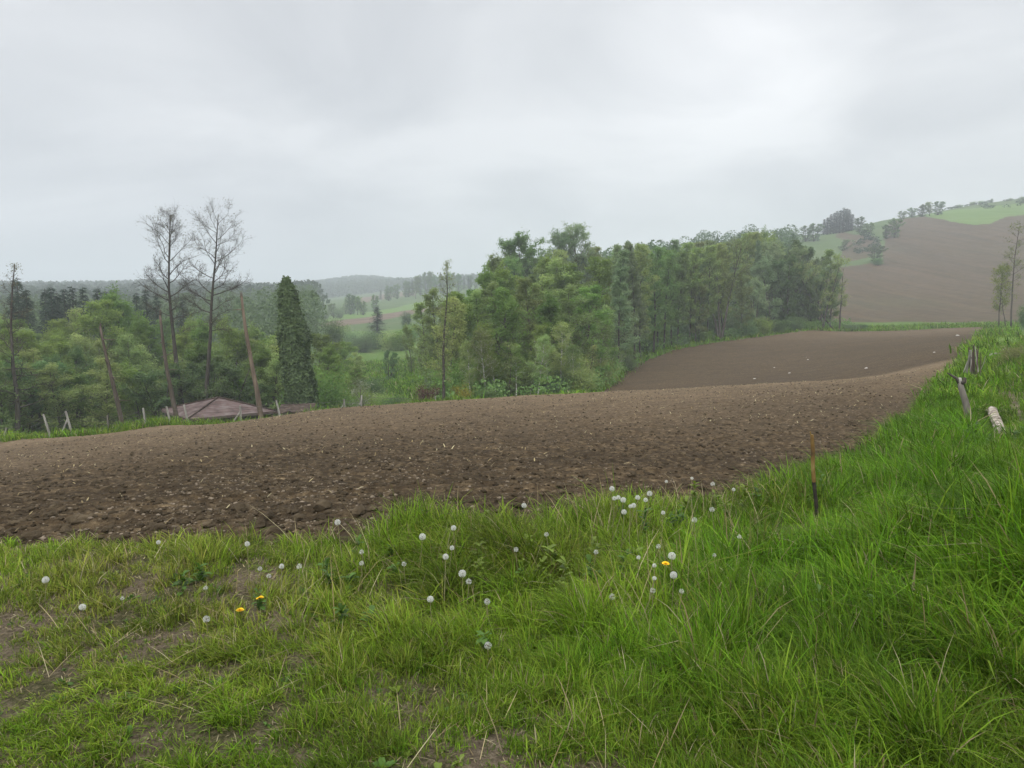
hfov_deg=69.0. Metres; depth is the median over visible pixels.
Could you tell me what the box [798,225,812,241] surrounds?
hill tree
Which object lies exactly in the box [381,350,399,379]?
round shrub
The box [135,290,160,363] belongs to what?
spruce tree
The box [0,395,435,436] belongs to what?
wire fence
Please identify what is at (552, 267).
pale tree
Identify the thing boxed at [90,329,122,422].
leafy tree
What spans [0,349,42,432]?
leafy tree
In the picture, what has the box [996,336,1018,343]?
twiggy shrub
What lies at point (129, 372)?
leafy tree
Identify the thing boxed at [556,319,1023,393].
wood edge grass
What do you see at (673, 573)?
dandelion clock
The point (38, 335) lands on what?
leafy tree
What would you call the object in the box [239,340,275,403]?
valley tree
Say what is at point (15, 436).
boundary grass
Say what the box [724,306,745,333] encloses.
understorey shrub
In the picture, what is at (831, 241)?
pasture
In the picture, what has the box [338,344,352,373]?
valley tree
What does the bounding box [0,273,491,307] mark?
distant wood
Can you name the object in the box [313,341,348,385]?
valley tree
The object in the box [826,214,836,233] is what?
hill spruce
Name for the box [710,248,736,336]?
alder tree
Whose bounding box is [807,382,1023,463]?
bank grass
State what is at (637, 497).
dandelion clock
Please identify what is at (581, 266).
back tree
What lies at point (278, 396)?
valley shrub
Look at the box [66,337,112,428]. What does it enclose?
leafy tree
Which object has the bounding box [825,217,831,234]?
hill spruce
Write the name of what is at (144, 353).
leafy tree
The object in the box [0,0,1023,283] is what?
sky
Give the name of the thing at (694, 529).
dandelion clock
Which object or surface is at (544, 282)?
pale tree
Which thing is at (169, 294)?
bare alder
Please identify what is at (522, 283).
pale tree
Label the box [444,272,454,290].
edge tree
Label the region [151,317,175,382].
leafy tree
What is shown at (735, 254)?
back tree
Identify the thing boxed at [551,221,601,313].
airy tree
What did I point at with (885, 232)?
hill tree
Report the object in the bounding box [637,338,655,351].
understorey shrub
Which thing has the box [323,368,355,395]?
valley tree
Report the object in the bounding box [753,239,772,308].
willow tree
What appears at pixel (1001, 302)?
thin tree
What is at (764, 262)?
willow tree
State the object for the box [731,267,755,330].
willow tree
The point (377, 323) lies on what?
conical tree
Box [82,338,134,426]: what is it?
leafy tree
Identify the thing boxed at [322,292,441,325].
strip field
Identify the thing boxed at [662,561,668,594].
yellow dandelion
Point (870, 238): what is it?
hill scrub
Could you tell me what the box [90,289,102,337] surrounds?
spruce tree
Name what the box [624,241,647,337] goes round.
back tree
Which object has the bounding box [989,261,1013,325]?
lime tree
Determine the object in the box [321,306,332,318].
hazy tree
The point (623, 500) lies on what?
dandelion clock
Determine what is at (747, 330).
edge bush
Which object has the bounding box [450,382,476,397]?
yellow shrub
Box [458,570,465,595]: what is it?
dandelion clock
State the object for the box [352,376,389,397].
bush
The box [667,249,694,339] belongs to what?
alder tree
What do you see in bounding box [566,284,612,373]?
pale tree
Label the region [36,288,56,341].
spruce tree
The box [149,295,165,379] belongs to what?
spruce tree
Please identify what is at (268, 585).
dandelion clock
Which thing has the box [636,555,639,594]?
dandelion clock
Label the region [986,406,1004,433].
pale log
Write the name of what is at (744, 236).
back tree
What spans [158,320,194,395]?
leafy tree
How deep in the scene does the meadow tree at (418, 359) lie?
105.14 m
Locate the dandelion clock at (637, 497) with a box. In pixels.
[635,495,639,541]
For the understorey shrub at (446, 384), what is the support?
on the meadow
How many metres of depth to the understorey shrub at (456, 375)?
55.54 m
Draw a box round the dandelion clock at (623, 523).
[621,509,625,552]
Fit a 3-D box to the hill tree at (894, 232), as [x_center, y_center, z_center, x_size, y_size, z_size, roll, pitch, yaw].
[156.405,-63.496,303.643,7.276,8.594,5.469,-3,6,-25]
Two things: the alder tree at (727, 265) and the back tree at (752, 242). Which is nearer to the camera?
the alder tree at (727, 265)
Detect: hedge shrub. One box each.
[332,324,352,340]
[336,327,365,346]
[346,331,378,352]
[363,331,385,348]
[374,329,401,350]
[386,330,412,350]
[394,323,419,341]
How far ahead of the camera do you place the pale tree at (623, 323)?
78.32 m
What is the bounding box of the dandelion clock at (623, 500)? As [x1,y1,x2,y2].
[611,497,625,541]
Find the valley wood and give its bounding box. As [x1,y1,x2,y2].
[0,284,330,355]
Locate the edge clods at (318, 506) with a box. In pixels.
[0,433,882,546]
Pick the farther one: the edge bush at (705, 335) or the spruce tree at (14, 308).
the edge bush at (705, 335)
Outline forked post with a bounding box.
[947,372,971,416]
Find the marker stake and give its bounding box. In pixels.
[810,431,817,518]
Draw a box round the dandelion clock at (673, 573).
[670,571,676,615]
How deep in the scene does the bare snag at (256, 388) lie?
43.43 m
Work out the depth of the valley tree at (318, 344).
76.83 m
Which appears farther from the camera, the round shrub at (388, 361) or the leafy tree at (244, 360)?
the round shrub at (388, 361)
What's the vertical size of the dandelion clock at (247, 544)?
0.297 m
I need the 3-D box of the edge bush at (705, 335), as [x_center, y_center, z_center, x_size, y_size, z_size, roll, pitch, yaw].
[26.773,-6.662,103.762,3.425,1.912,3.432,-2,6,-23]
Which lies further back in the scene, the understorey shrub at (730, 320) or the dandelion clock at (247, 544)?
the understorey shrub at (730, 320)
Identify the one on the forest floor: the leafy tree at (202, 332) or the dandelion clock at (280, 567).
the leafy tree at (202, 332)
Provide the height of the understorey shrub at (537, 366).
5.305 m
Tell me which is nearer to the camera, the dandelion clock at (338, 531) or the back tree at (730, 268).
the dandelion clock at (338, 531)
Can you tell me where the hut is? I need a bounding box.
[161,396,276,422]
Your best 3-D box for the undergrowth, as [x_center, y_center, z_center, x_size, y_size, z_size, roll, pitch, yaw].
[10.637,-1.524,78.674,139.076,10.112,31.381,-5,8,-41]
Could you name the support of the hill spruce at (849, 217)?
on the pasture
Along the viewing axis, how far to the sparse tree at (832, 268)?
119.79 m
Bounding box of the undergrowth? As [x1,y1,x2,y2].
[75,318,855,432]
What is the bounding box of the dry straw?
[0,516,763,767]
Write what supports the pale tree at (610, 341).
on the forest floor
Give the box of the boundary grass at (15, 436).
[0,390,560,442]
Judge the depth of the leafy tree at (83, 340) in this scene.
70.09 m
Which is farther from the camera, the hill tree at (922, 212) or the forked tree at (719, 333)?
the hill tree at (922, 212)
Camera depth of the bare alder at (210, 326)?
52.86 m
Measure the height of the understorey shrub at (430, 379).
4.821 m
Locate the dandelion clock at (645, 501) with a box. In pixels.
[636,498,647,544]
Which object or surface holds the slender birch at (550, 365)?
on the meadow
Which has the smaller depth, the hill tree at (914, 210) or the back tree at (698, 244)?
the back tree at (698, 244)
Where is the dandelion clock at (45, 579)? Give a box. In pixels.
[42,576,49,600]
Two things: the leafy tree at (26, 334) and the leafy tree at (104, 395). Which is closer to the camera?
the leafy tree at (104, 395)
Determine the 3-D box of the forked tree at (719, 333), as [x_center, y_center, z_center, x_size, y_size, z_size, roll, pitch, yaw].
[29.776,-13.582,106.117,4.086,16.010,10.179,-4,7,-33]
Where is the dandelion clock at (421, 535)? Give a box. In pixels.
[419,533,425,568]
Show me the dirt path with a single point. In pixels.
(1014, 401)
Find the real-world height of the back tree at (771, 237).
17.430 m
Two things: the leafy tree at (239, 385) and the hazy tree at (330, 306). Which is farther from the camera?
the hazy tree at (330, 306)
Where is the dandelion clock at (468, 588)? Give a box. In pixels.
[466,579,471,607]
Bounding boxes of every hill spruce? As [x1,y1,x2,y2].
[821,219,827,233]
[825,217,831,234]
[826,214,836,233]
[833,210,845,232]
[833,211,841,232]
[836,208,850,232]
[845,209,852,230]
[848,214,856,230]
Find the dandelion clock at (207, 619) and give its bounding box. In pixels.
[203,616,209,634]
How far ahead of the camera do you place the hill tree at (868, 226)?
324.34 m
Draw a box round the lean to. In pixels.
[277,403,315,414]
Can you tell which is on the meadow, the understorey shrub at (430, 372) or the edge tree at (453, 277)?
the understorey shrub at (430, 372)
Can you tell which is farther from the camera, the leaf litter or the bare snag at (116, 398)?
the bare snag at (116, 398)
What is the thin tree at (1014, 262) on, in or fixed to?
on the meadow
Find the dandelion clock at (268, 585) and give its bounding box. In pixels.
[265,574,270,606]
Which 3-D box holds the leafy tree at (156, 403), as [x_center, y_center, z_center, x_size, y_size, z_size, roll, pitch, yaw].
[-25.138,1.864,53.978,4.456,7.108,5.928,0,6,1]
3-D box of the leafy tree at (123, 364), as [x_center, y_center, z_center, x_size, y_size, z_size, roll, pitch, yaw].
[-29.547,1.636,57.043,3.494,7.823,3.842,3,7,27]
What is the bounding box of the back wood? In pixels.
[527,224,802,304]
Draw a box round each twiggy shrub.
[991,340,1023,362]
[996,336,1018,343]
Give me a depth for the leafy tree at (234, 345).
64.77 m
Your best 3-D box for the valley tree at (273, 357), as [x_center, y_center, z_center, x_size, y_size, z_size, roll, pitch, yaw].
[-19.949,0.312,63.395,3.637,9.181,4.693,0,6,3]
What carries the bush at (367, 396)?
on the meadow
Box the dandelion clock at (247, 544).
[245,542,249,587]
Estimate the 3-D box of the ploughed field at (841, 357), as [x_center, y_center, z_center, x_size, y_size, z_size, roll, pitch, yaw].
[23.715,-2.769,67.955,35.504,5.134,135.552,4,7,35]
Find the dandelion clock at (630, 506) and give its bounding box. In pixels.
[629,504,631,560]
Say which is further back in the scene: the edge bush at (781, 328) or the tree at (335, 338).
the tree at (335, 338)
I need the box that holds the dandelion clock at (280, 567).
[279,564,283,596]
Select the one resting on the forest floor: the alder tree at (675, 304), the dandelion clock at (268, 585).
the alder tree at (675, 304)
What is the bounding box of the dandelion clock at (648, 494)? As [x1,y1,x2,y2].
[641,491,651,533]
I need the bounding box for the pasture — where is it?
[214,199,1021,340]
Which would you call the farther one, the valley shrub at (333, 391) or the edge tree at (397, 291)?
the edge tree at (397, 291)
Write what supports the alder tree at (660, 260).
on the forest floor
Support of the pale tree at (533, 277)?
on the forest floor
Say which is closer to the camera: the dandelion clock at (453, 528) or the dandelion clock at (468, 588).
the dandelion clock at (468, 588)
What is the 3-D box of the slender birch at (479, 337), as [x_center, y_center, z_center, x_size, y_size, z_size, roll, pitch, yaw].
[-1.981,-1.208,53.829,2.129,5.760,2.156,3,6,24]
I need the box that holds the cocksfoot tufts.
[0,450,1023,767]
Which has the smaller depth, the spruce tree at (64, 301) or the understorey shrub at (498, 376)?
the understorey shrub at (498, 376)
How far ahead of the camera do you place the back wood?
248.38 m
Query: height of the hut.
3.547 m
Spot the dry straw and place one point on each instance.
(327, 652)
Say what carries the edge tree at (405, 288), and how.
on the pasture
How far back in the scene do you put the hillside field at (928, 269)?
219.35 m
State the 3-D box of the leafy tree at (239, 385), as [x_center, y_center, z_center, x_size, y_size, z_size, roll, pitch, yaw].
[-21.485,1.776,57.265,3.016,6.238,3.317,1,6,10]
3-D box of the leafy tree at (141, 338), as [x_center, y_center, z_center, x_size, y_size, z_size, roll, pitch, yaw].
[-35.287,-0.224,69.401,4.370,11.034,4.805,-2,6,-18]
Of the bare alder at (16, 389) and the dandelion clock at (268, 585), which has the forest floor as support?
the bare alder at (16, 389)
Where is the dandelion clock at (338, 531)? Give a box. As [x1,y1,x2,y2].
[334,519,341,556]
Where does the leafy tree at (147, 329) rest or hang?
on the forest floor
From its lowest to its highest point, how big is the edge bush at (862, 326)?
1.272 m
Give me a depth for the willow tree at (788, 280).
116.47 m
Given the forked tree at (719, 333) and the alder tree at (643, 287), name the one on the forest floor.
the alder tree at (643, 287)
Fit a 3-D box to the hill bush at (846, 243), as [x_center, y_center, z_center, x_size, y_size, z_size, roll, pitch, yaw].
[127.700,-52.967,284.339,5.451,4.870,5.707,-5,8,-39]
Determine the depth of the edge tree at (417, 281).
460.82 m
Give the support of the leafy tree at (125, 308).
on the forest floor
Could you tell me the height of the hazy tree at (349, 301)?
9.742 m
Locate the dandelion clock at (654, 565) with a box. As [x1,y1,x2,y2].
[646,563,655,604]
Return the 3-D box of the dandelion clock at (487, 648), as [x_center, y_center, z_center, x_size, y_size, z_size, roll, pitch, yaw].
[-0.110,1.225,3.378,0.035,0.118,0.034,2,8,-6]
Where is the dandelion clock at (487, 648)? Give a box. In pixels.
[484,642,491,661]
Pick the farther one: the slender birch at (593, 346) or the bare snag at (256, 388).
the slender birch at (593, 346)
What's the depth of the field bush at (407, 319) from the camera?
211.67 m
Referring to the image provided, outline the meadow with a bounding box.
[310,322,1023,394]
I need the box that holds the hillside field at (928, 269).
[817,215,1023,322]
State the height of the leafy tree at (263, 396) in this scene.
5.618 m
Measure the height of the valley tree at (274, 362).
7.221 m
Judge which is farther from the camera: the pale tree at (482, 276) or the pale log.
the pale tree at (482, 276)
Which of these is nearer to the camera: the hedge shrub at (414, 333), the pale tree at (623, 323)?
the pale tree at (623, 323)
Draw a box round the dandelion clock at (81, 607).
[79,604,85,628]
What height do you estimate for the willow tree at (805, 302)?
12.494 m
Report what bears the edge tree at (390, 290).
on the pasture
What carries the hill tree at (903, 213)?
on the hillside field at (928, 269)
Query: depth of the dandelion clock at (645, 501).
4.84 m
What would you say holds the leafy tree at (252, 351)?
on the forest floor
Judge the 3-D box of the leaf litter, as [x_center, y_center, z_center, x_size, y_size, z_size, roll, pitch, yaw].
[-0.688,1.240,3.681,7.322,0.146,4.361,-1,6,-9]
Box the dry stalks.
[262,471,797,677]
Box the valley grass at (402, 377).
[309,338,517,403]
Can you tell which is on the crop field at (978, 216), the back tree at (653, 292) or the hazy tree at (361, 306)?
the hazy tree at (361, 306)
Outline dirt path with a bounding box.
[989,363,1023,428]
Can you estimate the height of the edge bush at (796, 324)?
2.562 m
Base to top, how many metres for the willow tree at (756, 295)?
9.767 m
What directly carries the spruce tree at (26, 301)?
on the forest floor
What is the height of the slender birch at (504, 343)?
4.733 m
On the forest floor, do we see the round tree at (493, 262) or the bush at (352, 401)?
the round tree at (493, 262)
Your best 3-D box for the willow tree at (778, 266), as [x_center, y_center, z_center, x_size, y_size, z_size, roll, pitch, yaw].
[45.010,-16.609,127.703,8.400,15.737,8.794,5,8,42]
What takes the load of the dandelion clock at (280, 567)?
on the turf ground at (54, 673)
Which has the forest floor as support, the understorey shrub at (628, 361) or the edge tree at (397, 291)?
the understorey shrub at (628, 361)
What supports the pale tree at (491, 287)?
on the forest floor
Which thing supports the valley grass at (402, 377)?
on the meadow
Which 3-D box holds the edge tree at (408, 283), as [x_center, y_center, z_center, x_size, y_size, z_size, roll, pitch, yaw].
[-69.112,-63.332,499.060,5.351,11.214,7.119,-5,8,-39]
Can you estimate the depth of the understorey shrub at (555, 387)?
55.68 m
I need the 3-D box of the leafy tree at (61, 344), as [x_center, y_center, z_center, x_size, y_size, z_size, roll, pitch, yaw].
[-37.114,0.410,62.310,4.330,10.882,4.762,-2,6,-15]
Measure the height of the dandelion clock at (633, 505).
0.412 m
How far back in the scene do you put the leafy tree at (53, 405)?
49.87 m
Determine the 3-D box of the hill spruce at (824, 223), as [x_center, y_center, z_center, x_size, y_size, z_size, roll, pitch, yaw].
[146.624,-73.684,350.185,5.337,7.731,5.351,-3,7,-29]
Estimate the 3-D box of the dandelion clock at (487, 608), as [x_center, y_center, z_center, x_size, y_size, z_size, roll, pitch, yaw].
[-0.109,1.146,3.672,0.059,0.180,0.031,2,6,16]
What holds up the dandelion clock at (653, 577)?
on the turf ground at (54, 673)
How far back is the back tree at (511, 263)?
95.33 m
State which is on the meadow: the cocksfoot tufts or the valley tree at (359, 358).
the valley tree at (359, 358)
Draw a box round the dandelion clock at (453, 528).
[451,525,455,560]
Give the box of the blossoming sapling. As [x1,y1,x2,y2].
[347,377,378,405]
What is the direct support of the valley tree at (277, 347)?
on the meadow
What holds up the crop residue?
on the ploughed field at (841, 357)
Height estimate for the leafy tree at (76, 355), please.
8.989 m
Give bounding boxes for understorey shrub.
[412,351,481,398]
[416,363,446,396]
[425,364,480,398]
[428,357,494,397]
[455,353,511,393]
[477,362,528,396]
[493,344,540,386]
[499,355,544,395]
[513,348,560,393]
[522,360,577,394]
[545,350,597,392]
[559,353,603,377]
[562,365,602,392]
[593,358,625,386]
[606,348,640,370]
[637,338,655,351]
[710,306,742,333]
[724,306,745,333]
[754,305,772,327]
[768,302,795,319]
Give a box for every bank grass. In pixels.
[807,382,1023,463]
[908,333,1023,401]
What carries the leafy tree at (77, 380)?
on the forest floor
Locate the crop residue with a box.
[3,365,948,536]
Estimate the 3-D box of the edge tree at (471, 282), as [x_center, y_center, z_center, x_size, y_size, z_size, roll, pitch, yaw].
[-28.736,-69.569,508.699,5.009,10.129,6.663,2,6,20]
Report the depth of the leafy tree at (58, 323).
75.83 m
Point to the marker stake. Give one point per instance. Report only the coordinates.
(813, 476)
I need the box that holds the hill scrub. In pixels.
[853,197,1023,253]
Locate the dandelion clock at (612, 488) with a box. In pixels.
[609,486,613,526]
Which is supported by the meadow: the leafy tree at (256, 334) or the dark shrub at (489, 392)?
the dark shrub at (489, 392)
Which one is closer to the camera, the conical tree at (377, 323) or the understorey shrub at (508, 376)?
the understorey shrub at (508, 376)
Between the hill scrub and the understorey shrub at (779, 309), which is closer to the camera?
the understorey shrub at (779, 309)
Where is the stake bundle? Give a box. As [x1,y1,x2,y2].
[963,345,985,376]
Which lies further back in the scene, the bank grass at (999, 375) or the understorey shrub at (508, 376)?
the understorey shrub at (508, 376)
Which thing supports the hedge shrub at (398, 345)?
on the meadow
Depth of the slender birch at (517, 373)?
54.16 m
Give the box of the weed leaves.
[0,404,1023,767]
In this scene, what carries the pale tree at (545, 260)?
on the forest floor
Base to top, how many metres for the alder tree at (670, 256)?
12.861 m
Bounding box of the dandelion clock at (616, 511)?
[608,496,620,533]
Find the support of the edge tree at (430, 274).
on the pasture
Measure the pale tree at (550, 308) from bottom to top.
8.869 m
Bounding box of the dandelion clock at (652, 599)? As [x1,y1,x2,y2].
[650,588,655,617]
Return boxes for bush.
[318,390,370,408]
[338,386,378,405]
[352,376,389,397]
[362,390,395,404]
[369,394,409,404]
[371,294,379,311]
[377,395,414,404]
[400,311,413,326]
[669,336,692,345]
[691,330,712,340]
[732,320,759,336]
[749,316,778,334]
[770,319,792,332]
[786,317,808,330]
[802,320,819,329]
[837,239,855,250]
[841,322,861,328]
[859,324,868,328]
[868,245,887,261]
[870,258,883,264]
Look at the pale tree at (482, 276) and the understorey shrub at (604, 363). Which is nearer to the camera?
the understorey shrub at (604, 363)
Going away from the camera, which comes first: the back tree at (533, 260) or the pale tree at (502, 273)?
the pale tree at (502, 273)
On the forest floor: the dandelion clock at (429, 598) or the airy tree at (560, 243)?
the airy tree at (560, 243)
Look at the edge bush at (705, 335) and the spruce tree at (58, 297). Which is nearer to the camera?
the spruce tree at (58, 297)
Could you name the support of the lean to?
on the meadow
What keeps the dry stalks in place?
on the turf ground at (54, 673)
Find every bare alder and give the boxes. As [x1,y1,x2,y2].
[0,263,65,431]
[134,197,202,403]
[174,195,252,398]
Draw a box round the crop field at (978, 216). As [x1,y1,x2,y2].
[313,203,1023,320]
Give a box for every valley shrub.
[265,360,358,408]
[273,368,366,401]
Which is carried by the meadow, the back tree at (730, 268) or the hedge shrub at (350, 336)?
the hedge shrub at (350, 336)
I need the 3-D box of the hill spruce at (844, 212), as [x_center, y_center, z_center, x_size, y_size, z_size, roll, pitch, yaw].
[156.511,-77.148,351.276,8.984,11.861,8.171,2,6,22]
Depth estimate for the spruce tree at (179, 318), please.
105.47 m
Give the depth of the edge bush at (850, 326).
118.75 m
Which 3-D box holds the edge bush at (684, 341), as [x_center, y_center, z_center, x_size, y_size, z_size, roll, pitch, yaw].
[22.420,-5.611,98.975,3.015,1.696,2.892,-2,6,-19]
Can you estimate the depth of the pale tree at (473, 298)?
61.54 m
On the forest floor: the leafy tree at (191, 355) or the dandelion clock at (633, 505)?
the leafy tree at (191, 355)
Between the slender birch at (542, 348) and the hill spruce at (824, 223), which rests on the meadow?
the slender birch at (542, 348)
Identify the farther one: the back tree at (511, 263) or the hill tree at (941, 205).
the hill tree at (941, 205)
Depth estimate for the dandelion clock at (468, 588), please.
3.88 m
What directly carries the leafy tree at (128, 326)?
on the forest floor
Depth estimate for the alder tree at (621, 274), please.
74.47 m
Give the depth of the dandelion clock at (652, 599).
3.66 m
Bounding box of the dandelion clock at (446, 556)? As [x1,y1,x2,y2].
[443,554,448,611]
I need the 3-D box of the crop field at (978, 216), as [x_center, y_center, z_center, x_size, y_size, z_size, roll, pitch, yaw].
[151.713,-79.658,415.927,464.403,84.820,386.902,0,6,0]
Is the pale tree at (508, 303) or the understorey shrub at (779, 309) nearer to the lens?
the pale tree at (508, 303)
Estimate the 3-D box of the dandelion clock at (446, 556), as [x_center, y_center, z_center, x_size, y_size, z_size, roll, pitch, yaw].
[-0.356,1.051,3.951,0.045,0.297,0.041,2,-3,-41]
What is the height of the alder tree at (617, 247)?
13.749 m
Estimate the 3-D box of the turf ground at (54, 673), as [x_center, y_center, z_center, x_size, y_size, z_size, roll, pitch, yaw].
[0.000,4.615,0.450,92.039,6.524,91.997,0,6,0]
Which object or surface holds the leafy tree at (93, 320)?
on the forest floor
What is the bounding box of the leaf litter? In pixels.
[0,515,802,767]
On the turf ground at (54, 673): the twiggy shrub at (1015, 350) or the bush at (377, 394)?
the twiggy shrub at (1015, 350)
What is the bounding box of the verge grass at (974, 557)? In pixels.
[0,429,1023,700]
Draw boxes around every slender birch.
[457,340,479,396]
[467,328,498,388]
[472,321,501,391]
[500,342,521,396]
[507,343,525,395]
[524,322,549,394]
[525,333,554,393]
[535,342,557,393]
[549,320,574,391]
[580,345,594,371]
[581,344,599,385]
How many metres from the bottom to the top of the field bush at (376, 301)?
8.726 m
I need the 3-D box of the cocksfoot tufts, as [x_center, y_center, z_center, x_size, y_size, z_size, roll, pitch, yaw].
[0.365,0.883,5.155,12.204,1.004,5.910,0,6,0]
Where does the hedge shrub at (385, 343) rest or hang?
on the meadow
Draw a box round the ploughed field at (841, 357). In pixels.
[0,327,985,549]
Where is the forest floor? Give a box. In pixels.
[106,301,835,422]
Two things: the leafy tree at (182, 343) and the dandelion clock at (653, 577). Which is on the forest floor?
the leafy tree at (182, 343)
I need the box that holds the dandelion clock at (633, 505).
[618,503,635,551]
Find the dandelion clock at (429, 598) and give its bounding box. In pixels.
[427,596,433,624]
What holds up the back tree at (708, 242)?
on the forest floor
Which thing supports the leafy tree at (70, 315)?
on the forest floor
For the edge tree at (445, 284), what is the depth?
456.52 m
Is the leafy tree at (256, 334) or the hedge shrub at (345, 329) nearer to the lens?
the leafy tree at (256, 334)
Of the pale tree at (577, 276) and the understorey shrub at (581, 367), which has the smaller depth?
the understorey shrub at (581, 367)
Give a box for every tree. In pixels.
[0,319,32,391]
[0,328,63,423]
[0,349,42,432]
[0,354,87,433]
[5,294,20,319]
[8,278,32,323]
[8,326,47,415]
[10,348,62,434]
[15,290,42,342]
[21,321,43,343]
[24,344,103,432]
[26,362,90,433]
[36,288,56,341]
[38,287,64,338]
[38,325,69,412]
[40,318,75,356]
[43,324,82,431]
[51,294,64,326]
[57,289,71,325]
[57,360,102,430]
[58,332,93,430]
[64,307,96,344]
[65,287,81,337]
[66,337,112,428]
[67,328,91,413]
[70,298,131,368]
[71,356,136,430]
[74,286,94,339]
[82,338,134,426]
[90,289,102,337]
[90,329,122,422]
[94,280,152,362]
[98,356,142,423]
[102,326,129,390]
[108,333,155,419]
[109,360,161,422]
[112,325,154,420]
[113,317,154,361]
[117,360,200,420]
[121,310,169,414]
[130,344,163,419]
[131,293,141,315]
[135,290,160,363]
[148,354,192,417]
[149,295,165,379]
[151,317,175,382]
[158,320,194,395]
[159,328,198,413]
[174,298,187,355]
[175,361,228,402]
[178,312,216,352]
[179,334,216,402]
[186,314,220,380]
[189,353,253,420]
[198,346,228,388]
[212,311,242,380]
[212,328,270,397]
[227,375,249,403]
[232,350,257,401]
[234,338,257,370]
[237,376,278,416]
[239,319,263,387]
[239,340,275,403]
[253,352,285,416]
[256,331,268,347]
[262,335,278,397]
[263,337,284,414]
[264,330,279,392]
[264,336,279,410]
[271,275,323,413]
[310,333,342,367]
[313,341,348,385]
[317,357,344,393]
[319,315,346,350]
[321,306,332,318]
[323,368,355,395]
[327,303,337,317]
[333,307,345,317]
[338,341,360,375]
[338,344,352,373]
[341,297,352,313]
[343,363,367,395]
[345,294,355,314]
[346,352,368,382]
[352,296,362,314]
[358,301,366,314]
[367,307,389,334]
[384,285,393,300]
[392,284,400,298]
[401,322,417,371]
[402,281,409,296]
[406,281,411,296]
[408,302,440,380]
[412,275,423,298]
[417,287,445,376]
[417,334,427,365]
[419,275,422,295]
[422,272,429,293]
[424,296,477,391]
[425,270,434,288]
[429,259,461,398]
[430,275,439,292]
[437,299,466,359]
[438,276,447,295]
[438,291,485,368]
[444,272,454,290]
[448,272,456,288]
[448,288,482,345]
[454,273,462,291]
[464,288,501,357]
[466,275,473,287]
[470,296,499,354]
[473,261,521,351]
[475,250,511,297]
[478,280,515,352]
[482,230,551,322]
[485,287,532,378]
[491,258,533,347]
[504,256,528,340]
[512,276,548,353]
[517,266,547,351]
[518,274,574,353]
[529,290,573,372]
[530,257,539,308]
[535,246,561,341]
[537,225,581,270]
[541,256,582,355]
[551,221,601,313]
[552,248,572,288]
[552,263,598,351]
[555,283,598,372]
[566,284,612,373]
[569,258,591,325]
[576,256,627,350]
[582,246,605,312]
[590,304,617,369]
[600,246,617,344]
[600,257,632,322]
[607,250,643,365]
[607,305,631,360]
[610,243,640,352]
[621,250,650,339]
[622,243,650,358]
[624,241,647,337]
[628,243,659,357]
[637,252,666,337]
[644,244,671,352]
[647,255,673,348]
[654,250,682,347]
[663,247,687,344]
[667,238,686,314]
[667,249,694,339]
[679,242,695,317]
[679,246,706,341]
[686,253,716,338]
[686,264,711,341]
[687,241,710,308]
[696,244,723,332]
[697,230,754,338]
[704,239,717,305]
[710,242,732,336]
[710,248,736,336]
[716,241,736,308]
[730,238,749,305]
[731,232,755,306]
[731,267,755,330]
[733,276,770,329]
[736,238,808,308]
[737,231,763,301]
[747,255,786,329]
[752,225,776,291]
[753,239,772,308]
[764,228,786,292]
[765,241,794,299]
[765,253,806,325]
[781,238,821,301]
[782,257,814,323]
[792,258,851,328]
[797,276,822,325]
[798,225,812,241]
[806,254,851,327]
[807,223,824,240]
[810,266,842,322]
[815,256,825,307]
[820,249,845,324]
[853,216,865,231]
[863,222,874,233]
[882,225,891,238]
[887,218,905,237]
[898,211,907,218]
[906,208,918,217]
[917,204,926,216]
[923,202,932,215]
[932,201,945,214]
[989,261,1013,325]
[995,277,1008,325]
[1001,221,1023,326]
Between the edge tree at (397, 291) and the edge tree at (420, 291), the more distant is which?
the edge tree at (420, 291)
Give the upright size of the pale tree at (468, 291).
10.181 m
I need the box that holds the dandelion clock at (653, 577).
[640,576,656,620]
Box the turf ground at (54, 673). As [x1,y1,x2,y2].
[0,361,1023,767]
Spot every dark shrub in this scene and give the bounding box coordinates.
[475,388,499,398]
[1016,304,1023,328]
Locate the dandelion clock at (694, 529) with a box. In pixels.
[692,517,696,546]
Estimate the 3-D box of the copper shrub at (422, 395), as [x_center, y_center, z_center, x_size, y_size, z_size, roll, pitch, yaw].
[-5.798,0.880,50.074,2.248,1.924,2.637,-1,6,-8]
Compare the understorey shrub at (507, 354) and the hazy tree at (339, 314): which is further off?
the hazy tree at (339, 314)
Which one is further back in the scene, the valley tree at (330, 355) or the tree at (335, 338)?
the tree at (335, 338)
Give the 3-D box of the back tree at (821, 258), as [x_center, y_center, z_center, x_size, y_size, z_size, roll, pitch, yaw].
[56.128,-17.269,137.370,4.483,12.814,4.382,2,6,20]
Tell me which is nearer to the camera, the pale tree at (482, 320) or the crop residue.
the crop residue
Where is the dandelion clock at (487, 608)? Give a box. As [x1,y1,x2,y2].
[484,598,490,626]
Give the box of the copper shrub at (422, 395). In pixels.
[410,383,440,400]
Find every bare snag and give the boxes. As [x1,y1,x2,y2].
[99,321,130,424]
[158,310,178,419]
[232,292,263,418]
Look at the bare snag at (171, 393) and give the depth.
47.28 m
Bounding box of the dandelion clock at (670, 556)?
[668,552,675,584]

